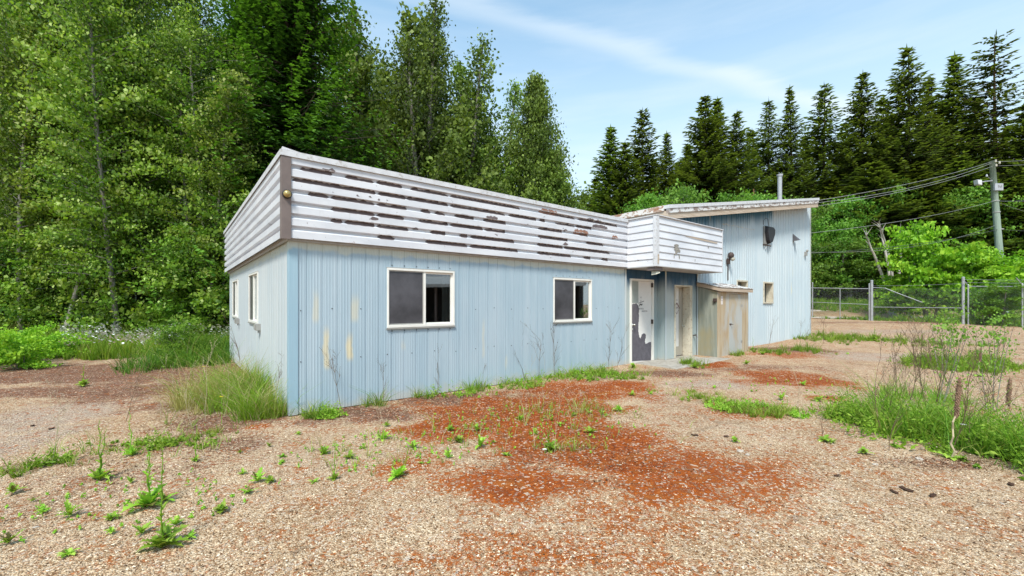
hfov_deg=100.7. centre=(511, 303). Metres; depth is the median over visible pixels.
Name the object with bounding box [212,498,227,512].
leafy weed
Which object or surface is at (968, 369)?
dried weed
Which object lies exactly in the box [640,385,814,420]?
yard grass
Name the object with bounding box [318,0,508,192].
tall poplar tree
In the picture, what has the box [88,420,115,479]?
leafy weed
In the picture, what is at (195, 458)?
leafy weed
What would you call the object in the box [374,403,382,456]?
dried straw
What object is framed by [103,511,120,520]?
leafy weed
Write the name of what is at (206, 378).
dried straw
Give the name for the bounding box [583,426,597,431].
weed
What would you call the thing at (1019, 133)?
fir tree
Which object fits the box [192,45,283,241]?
poplar tree
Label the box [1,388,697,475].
sprig grass
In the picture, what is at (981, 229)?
alder tree
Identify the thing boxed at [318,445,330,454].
leafy weed
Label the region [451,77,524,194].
tall poplar tree
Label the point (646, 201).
alder tree
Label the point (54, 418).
dried straw
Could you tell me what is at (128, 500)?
seedlings
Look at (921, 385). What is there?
dried weed
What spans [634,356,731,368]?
doorstep
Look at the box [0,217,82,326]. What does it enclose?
leafy shrub
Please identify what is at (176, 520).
weed
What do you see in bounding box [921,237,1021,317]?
maple tree
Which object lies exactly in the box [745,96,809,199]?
fir tree
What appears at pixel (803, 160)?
fir tree
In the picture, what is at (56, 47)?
poplar tree
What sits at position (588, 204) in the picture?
fir tree
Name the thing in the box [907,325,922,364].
dried weed
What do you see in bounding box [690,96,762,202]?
fir tree
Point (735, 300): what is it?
door
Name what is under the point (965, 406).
dried weed
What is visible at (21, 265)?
leafy shrub
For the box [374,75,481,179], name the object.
tall poplar tree
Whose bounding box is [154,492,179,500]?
weed
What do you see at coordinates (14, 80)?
poplar tree
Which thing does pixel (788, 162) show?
fir tree
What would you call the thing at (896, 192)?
overhead cable
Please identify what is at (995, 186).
utility pole
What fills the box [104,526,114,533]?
weed
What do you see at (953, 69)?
fir tree
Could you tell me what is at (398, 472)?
leafy weed
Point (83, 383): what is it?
leafy weed
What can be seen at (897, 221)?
overhead cable
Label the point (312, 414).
wall grass
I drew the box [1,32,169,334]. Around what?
poplar tree
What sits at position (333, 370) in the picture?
dried weed
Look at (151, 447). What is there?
weed undergrowth
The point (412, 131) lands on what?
tall poplar tree
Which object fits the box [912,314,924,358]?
dried weed
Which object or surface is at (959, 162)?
tree
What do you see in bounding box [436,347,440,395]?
dried weed
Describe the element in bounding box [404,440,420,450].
weed
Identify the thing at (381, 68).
poplar tree
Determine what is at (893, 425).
dried weed
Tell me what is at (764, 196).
alder tree
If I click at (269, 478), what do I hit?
weed
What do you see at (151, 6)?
poplar tree
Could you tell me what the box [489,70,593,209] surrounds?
tall poplar tree
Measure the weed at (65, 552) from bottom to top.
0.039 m
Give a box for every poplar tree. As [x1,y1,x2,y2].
[0,0,129,306]
[0,0,130,300]
[0,0,210,295]
[0,1,81,239]
[0,2,169,211]
[0,8,89,331]
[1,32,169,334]
[2,0,178,333]
[79,0,200,227]
[92,0,260,316]
[98,0,234,307]
[148,26,225,205]
[153,68,267,335]
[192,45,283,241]
[308,13,384,162]
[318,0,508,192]
[324,47,384,166]
[335,47,404,157]
[339,11,506,192]
[345,27,525,193]
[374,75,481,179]
[416,58,522,195]
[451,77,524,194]
[466,128,500,175]
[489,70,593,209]
[520,146,589,210]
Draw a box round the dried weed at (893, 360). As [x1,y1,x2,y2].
[881,322,906,397]
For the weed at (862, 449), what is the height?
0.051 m
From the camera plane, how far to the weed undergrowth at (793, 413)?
5.87 m
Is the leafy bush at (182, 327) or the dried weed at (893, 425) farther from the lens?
the leafy bush at (182, 327)
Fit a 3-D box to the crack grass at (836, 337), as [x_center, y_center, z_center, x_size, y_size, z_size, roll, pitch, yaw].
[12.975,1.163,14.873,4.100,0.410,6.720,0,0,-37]
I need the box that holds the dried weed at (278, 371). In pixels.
[274,353,283,398]
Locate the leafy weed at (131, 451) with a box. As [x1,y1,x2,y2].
[122,412,138,455]
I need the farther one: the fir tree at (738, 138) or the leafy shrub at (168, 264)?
the fir tree at (738, 138)
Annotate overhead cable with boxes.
[811,230,993,253]
[814,201,992,232]
[819,163,990,202]
[819,166,991,205]
[823,162,989,199]
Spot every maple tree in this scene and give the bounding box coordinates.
[867,272,932,315]
[874,219,988,317]
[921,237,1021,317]
[928,247,1023,318]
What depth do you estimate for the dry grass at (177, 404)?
6.17 m
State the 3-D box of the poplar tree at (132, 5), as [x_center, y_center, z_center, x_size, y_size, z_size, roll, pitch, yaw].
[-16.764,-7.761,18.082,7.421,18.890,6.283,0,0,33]
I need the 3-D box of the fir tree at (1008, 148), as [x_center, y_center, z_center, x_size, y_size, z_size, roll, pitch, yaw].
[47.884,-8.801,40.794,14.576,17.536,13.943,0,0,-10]
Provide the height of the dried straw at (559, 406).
0.694 m
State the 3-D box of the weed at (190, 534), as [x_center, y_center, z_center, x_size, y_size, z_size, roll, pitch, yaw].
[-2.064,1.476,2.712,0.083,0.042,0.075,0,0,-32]
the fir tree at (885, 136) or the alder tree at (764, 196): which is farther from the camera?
the fir tree at (885, 136)
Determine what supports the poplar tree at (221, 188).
on the ground at (668, 489)
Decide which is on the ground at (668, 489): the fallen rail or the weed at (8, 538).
the weed at (8, 538)
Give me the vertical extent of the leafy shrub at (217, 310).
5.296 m
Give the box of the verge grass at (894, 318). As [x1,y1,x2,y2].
[811,296,1023,326]
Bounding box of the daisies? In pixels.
[58,322,229,344]
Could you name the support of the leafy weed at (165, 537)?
on the ground at (668, 489)
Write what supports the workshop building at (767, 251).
on the ground at (668, 489)
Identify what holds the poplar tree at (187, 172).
on the ground at (668, 489)
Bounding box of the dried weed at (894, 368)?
[890,354,901,389]
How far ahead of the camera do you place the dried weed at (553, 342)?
8.48 m
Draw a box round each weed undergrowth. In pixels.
[0,430,217,477]
[684,390,815,418]
[887,351,1023,371]
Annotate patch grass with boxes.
[799,361,1023,469]
[892,347,1023,375]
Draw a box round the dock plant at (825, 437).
[818,414,833,441]
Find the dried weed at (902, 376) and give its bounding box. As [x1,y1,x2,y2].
[894,353,911,398]
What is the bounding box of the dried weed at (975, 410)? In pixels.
[964,389,997,441]
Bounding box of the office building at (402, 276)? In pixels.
[223,146,722,415]
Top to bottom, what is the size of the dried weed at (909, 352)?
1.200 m
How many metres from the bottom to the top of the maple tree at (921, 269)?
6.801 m
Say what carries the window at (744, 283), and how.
in the workshop building at (767, 251)
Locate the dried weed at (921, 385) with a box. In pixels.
[896,321,932,404]
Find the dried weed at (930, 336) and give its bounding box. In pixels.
[922,310,935,354]
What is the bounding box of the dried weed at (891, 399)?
[881,374,902,417]
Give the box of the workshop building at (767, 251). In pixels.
[613,174,819,359]
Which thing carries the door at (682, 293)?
in the workshop building at (767, 251)
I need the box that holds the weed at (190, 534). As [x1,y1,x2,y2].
[184,529,195,537]
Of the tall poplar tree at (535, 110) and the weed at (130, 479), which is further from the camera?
the tall poplar tree at (535, 110)
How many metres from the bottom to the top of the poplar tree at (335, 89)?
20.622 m
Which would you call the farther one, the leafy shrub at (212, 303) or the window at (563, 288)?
the leafy shrub at (212, 303)
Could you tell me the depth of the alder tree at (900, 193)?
35.59 m
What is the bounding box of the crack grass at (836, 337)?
[793,329,1020,346]
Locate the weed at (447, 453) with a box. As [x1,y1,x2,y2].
[444,450,452,457]
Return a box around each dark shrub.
[811,237,864,297]
[841,245,895,299]
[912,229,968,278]
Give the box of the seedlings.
[1,373,832,542]
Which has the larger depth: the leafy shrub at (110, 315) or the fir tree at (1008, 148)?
the fir tree at (1008, 148)
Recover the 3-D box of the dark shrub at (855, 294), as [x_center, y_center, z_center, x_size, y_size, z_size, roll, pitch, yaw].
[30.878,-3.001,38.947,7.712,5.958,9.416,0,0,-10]
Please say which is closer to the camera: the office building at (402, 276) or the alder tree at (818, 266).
the office building at (402, 276)
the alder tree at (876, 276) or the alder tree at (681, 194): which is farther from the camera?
the alder tree at (876, 276)
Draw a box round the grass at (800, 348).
[677,334,858,368]
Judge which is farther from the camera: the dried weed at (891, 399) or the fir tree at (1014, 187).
the fir tree at (1014, 187)
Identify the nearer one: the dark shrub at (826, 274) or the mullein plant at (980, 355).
the mullein plant at (980, 355)
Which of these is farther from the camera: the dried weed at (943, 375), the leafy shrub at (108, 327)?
the leafy shrub at (108, 327)
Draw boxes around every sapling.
[921,301,989,404]
[922,300,968,369]
[932,309,961,360]
[963,306,1023,408]
[966,299,1017,369]
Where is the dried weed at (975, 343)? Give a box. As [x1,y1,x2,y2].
[970,321,980,358]
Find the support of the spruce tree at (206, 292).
on the ground at (668, 489)
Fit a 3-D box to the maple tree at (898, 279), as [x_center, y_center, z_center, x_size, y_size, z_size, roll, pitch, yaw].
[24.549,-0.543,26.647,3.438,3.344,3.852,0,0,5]
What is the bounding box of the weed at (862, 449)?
[857,446,874,453]
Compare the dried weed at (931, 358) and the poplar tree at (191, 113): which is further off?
the poplar tree at (191, 113)
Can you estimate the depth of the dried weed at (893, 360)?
5.64 m
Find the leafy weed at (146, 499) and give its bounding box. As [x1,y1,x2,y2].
[120,439,163,512]
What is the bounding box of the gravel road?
[811,309,922,318]
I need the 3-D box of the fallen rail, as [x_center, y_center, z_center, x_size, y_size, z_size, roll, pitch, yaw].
[22.222,-0.539,24.539,0.139,0.936,2.257,0,0,-32]
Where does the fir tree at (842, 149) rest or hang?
on the ground at (668, 489)
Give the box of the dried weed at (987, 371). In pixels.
[970,343,1017,411]
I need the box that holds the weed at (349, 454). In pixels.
[343,449,355,457]
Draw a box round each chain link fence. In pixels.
[870,277,964,323]
[963,278,1023,327]
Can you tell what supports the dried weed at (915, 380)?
on the ground at (668, 489)
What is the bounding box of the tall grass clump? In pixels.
[112,337,326,422]
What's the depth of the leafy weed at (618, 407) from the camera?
5.85 m
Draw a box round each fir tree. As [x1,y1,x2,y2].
[580,124,639,215]
[581,178,611,210]
[589,142,657,215]
[619,108,677,203]
[644,157,667,193]
[651,131,686,202]
[659,95,755,203]
[673,144,701,192]
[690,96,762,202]
[707,110,774,202]
[737,129,797,197]
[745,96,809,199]
[759,85,825,199]
[771,83,887,244]
[788,135,821,194]
[807,123,864,196]
[815,177,886,298]
[816,72,935,298]
[821,160,975,300]
[852,44,1013,254]
[858,161,992,297]
[865,97,901,176]
[876,112,899,179]
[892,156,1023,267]
[899,29,1023,238]
[910,51,1015,227]
[912,76,976,204]
[948,103,1023,277]
[957,99,997,175]
[958,176,1023,258]
[983,125,1023,188]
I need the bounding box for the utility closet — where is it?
[697,282,752,356]
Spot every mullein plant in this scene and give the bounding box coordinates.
[932,377,968,463]
[974,347,984,375]
[995,378,1012,428]
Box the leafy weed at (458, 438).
[451,435,463,442]
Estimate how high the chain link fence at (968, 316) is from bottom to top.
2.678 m
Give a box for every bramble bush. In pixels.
[0,320,58,353]
[0,330,71,369]
[36,330,96,357]
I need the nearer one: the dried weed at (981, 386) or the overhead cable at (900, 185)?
the dried weed at (981, 386)
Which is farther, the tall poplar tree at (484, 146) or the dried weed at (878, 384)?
the tall poplar tree at (484, 146)
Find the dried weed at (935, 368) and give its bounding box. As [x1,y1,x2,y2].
[904,334,949,403]
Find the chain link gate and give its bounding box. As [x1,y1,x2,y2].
[811,282,869,320]
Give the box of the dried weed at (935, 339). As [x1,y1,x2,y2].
[923,313,945,359]
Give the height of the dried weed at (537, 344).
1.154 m
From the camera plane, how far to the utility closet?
11.60 m
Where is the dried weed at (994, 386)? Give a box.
[977,357,1005,418]
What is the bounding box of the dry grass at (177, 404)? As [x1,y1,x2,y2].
[114,346,275,416]
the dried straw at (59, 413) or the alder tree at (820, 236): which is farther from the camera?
the alder tree at (820, 236)
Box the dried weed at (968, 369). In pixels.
[959,343,982,398]
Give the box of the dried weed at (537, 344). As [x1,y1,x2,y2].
[520,321,544,359]
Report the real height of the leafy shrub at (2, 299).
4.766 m
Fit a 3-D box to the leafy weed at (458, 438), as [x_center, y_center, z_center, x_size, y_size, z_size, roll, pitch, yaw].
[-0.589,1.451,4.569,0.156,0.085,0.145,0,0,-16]
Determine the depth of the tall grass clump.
5.85 m
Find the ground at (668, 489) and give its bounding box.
[0,301,1023,575]
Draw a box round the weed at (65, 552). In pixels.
[56,548,80,557]
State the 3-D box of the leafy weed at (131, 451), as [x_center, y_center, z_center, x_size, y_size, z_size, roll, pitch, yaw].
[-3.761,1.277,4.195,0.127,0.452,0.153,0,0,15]
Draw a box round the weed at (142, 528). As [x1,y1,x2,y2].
[131,521,153,535]
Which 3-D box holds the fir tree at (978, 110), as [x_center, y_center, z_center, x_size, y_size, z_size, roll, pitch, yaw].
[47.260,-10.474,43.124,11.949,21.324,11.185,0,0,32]
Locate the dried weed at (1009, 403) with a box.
[997,382,1021,423]
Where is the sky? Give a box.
[29,0,1023,207]
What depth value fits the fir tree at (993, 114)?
35.98 m
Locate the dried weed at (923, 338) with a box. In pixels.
[918,318,932,363]
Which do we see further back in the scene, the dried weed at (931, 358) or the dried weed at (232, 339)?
the dried weed at (232, 339)
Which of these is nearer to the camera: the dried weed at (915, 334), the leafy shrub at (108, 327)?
the dried weed at (915, 334)
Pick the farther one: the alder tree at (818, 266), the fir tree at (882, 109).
the fir tree at (882, 109)
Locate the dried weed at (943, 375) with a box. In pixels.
[936,338,956,401]
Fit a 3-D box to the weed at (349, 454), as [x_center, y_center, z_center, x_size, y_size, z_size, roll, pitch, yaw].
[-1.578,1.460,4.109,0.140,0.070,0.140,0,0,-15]
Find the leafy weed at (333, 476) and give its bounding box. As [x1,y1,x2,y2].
[327,441,338,480]
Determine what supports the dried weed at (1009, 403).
on the ground at (668, 489)
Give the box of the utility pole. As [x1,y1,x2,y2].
[973,160,1008,311]
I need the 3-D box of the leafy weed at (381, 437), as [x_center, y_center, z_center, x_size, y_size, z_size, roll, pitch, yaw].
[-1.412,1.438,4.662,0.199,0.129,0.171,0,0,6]
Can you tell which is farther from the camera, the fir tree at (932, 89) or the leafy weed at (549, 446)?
the fir tree at (932, 89)
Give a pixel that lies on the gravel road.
(831, 317)
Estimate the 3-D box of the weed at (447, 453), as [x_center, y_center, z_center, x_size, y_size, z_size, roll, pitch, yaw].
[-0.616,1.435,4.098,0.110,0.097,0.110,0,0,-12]
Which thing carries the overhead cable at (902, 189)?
attached to the utility pole
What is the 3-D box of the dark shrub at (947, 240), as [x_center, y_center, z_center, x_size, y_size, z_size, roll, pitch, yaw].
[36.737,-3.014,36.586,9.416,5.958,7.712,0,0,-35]
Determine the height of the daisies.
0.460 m
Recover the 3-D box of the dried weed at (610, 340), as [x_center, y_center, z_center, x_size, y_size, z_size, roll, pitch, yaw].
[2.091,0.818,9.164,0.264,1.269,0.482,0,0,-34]
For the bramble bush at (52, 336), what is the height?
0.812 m
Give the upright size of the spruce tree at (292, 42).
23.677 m
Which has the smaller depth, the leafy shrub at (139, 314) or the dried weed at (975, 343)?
the dried weed at (975, 343)
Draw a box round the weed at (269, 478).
[262,475,274,482]
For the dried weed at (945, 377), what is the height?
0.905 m
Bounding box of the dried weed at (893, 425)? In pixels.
[888,383,917,450]
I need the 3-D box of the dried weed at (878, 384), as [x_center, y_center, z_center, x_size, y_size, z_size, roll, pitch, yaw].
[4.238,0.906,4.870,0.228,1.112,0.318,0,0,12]
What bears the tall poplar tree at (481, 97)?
on the ground at (668, 489)
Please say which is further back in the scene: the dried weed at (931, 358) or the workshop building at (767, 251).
the workshop building at (767, 251)
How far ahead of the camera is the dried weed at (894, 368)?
6.62 m
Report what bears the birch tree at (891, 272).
on the ground at (668, 489)
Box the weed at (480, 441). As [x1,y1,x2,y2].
[473,435,485,449]
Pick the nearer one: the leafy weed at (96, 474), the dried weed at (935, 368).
the leafy weed at (96, 474)
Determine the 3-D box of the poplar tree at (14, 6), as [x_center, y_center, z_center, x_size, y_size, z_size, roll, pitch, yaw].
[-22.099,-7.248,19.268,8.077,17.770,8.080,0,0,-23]
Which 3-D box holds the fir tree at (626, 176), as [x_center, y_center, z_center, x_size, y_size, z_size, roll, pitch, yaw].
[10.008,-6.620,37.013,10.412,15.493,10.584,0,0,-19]
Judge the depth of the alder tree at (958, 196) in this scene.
33.94 m
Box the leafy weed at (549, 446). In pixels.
[543,423,557,452]
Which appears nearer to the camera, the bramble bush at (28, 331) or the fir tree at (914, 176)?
the bramble bush at (28, 331)
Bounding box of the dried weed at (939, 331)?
[925,302,947,356]
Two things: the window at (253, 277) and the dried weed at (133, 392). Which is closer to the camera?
the dried weed at (133, 392)
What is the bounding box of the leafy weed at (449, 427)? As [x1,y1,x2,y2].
[447,410,453,430]
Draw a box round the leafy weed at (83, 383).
[73,363,88,386]
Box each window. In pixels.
[232,279,237,317]
[248,271,257,323]
[386,267,455,328]
[553,277,592,322]
[737,280,747,287]
[763,282,773,302]
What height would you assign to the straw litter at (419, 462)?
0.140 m
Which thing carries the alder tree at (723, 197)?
on the ground at (668, 489)
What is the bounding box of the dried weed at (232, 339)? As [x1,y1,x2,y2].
[219,309,239,362]
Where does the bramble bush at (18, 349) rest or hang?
on the ground at (668, 489)
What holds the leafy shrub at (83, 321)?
on the ground at (668, 489)
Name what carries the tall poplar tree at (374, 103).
on the ground at (668, 489)
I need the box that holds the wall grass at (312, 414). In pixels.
[294,362,659,419]
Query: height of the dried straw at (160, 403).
0.755 m
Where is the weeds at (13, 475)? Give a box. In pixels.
[0,426,238,478]
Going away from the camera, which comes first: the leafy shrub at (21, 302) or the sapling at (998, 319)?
the sapling at (998, 319)
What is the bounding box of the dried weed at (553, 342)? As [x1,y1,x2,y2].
[550,321,559,374]
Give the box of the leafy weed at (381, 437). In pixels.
[375,430,390,441]
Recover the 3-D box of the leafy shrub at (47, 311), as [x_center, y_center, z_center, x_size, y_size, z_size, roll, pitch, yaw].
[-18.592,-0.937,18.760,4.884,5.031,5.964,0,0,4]
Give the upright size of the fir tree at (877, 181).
12.503 m
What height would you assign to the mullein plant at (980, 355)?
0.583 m
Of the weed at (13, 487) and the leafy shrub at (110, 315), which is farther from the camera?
the leafy shrub at (110, 315)
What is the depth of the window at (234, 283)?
10.53 m
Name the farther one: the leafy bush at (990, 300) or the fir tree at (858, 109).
the fir tree at (858, 109)
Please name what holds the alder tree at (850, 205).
on the ground at (668, 489)
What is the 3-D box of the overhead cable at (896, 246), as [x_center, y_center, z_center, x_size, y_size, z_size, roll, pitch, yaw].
[21.645,-3.424,22.298,20.827,2.670,0.021,0,0,-27]
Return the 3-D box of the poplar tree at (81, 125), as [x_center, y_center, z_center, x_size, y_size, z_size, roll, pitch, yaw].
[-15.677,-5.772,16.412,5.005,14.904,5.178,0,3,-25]
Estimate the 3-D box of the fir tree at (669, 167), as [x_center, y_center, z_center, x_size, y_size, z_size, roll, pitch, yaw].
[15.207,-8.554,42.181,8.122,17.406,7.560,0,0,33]
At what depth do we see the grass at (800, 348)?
12.13 m
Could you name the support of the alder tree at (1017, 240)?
on the ground at (668, 489)
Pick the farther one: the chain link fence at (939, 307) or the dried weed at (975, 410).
the chain link fence at (939, 307)
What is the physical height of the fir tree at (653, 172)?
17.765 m
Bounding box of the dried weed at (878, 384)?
[864,334,892,427]
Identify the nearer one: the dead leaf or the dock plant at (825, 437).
the dead leaf
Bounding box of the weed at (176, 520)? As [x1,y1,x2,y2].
[166,516,184,524]
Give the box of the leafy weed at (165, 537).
[135,446,190,552]
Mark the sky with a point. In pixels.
(604, 62)
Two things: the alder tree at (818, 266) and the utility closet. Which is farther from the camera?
the alder tree at (818, 266)
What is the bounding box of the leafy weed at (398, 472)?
[388,465,407,481]
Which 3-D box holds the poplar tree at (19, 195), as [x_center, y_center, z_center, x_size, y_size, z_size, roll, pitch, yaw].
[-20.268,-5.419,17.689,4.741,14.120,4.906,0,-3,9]
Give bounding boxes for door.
[630,278,653,363]
[674,285,691,357]
[729,294,741,353]
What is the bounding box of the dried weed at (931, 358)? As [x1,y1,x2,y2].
[927,333,943,396]
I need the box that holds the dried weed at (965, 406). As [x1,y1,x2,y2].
[948,351,987,445]
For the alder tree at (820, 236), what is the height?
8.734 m
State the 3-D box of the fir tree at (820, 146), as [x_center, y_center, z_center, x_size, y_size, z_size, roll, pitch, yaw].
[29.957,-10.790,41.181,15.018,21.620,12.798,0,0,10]
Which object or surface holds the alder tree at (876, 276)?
on the ground at (668, 489)
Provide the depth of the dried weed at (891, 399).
4.75 m
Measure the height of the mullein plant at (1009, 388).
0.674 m
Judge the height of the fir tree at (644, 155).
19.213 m
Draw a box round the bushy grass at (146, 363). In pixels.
[96,317,233,374]
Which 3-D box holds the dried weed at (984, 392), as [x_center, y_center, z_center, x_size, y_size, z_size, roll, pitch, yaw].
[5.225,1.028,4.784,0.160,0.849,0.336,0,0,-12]
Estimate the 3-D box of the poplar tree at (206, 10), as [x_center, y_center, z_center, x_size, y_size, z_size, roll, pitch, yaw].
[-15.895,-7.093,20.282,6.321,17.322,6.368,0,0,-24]
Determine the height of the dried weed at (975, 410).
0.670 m
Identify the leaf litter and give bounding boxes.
[0,362,301,490]
[283,386,611,422]
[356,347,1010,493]
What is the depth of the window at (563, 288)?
8.90 m
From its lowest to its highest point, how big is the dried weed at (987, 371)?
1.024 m
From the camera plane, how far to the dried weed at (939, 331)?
9.25 m
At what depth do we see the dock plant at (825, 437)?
4.55 m
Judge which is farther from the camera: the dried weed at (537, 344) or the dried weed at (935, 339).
the dried weed at (935, 339)
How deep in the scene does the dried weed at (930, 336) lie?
9.60 m
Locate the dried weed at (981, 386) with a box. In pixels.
[969,349,994,413]
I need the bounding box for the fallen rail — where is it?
[873,287,920,301]
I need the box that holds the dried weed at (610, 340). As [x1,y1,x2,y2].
[602,319,618,364]
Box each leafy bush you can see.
[145,314,205,357]
[955,279,1023,325]
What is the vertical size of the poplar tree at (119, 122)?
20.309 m
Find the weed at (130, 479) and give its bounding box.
[126,476,135,482]
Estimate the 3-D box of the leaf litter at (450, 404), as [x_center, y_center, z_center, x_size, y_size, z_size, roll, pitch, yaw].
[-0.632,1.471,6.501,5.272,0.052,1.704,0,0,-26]
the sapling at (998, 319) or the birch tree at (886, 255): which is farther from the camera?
the birch tree at (886, 255)
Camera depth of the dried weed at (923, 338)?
9.24 m
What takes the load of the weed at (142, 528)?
on the ground at (668, 489)
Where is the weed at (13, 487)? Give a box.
[5,482,25,494]
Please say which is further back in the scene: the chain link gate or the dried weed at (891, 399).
the chain link gate
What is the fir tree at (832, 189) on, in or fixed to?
on the ground at (668, 489)
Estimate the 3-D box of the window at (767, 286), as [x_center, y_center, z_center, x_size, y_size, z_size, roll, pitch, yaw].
[8.819,-0.391,14.781,0.794,0.746,0.250,0,0,-39]
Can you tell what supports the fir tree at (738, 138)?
on the ground at (668, 489)
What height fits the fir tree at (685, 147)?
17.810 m
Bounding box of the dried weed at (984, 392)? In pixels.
[969,359,994,416]
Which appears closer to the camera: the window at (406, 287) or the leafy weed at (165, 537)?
the leafy weed at (165, 537)
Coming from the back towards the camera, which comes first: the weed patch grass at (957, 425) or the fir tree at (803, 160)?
the fir tree at (803, 160)
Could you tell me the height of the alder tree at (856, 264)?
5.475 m
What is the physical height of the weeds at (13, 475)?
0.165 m
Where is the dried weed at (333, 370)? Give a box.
[319,346,340,406]
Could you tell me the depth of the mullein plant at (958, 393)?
4.00 m
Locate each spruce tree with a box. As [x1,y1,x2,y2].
[126,0,410,337]
[138,0,314,276]
[159,232,229,334]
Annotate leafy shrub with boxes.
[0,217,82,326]
[0,218,110,331]
[0,219,101,332]
[0,241,96,331]
[0,251,47,329]
[36,205,181,333]
[51,178,227,328]
[52,231,174,333]
[58,271,151,334]
[107,227,227,333]
[124,189,249,336]
[133,222,229,328]
[179,220,229,335]
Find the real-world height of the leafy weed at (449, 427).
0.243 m
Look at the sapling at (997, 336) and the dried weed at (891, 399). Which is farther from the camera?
the sapling at (997, 336)
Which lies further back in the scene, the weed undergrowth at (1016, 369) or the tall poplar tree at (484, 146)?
the tall poplar tree at (484, 146)
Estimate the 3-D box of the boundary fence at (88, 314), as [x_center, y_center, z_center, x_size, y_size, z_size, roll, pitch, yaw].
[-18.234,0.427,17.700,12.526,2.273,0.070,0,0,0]
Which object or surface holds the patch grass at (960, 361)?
on the ground at (668, 489)
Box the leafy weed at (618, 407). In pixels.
[613,404,622,410]
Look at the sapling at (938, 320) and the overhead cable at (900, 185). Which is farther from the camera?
the overhead cable at (900, 185)
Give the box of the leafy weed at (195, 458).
[191,432,198,461]
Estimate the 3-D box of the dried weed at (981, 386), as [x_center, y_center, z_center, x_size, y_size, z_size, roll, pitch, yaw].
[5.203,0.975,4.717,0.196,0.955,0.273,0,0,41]
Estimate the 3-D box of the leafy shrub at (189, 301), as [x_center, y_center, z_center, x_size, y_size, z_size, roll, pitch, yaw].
[-12.131,-0.772,17.929,5.650,4.766,4.627,0,0,-24]
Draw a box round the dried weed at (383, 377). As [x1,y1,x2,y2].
[377,356,389,401]
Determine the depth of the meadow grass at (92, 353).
12.11 m
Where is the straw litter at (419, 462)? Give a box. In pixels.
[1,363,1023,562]
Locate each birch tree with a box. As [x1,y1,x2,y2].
[863,229,892,315]
[873,220,892,312]
[875,224,896,314]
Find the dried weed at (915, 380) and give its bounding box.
[906,338,933,414]
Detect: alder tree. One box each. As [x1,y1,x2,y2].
[616,184,669,212]
[649,178,726,207]
[699,187,762,202]
[739,187,785,200]
[784,194,854,294]
[811,207,881,300]
[811,235,883,298]
[821,191,889,297]
[852,244,886,289]
[853,175,930,298]
[927,186,1001,246]
[929,179,1023,248]
[957,230,1023,292]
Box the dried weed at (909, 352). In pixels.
[897,321,927,394]
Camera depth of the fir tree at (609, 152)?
37.61 m
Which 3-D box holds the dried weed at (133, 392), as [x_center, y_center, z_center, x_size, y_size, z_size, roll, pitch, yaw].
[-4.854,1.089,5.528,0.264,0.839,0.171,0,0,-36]
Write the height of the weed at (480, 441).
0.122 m
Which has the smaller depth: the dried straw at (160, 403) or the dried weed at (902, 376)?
the dried straw at (160, 403)
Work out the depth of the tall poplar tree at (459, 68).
27.69 m
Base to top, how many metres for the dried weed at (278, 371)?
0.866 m
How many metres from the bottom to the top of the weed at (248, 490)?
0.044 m
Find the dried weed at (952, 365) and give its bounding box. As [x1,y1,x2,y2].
[933,330,966,410]
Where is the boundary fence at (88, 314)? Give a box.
[1,287,224,332]
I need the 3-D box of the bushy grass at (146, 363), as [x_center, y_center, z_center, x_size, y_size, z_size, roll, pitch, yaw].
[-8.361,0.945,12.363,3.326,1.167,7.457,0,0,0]
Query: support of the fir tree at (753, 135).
on the ground at (668, 489)
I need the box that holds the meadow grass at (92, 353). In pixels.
[0,317,229,360]
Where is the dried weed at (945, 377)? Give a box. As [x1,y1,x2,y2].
[929,344,954,405]
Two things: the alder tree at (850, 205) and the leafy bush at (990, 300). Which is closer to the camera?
the leafy bush at (990, 300)
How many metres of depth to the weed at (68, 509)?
3.01 m
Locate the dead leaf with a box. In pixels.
[899,486,913,491]
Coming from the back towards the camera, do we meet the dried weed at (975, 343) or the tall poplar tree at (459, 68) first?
the tall poplar tree at (459, 68)
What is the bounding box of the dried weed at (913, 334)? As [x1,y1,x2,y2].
[904,312,920,371]
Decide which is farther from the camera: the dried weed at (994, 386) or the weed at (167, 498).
the dried weed at (994, 386)
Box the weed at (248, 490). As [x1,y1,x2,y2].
[239,486,257,492]
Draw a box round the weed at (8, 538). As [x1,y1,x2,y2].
[0,529,23,542]
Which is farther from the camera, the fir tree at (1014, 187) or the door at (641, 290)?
the fir tree at (1014, 187)
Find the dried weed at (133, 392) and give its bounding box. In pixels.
[126,366,148,420]
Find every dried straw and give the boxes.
[38,372,77,460]
[46,378,66,454]
[150,369,163,419]
[181,360,197,425]
[199,340,216,421]
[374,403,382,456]
[555,384,567,437]
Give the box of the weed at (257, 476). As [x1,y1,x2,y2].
[249,467,266,481]
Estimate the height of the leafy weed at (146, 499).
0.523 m
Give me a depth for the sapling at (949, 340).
9.34 m
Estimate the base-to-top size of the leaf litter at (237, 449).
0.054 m
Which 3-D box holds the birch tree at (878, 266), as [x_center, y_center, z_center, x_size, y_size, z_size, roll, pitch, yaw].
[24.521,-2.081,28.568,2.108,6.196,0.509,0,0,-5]
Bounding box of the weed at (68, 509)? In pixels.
[56,499,82,515]

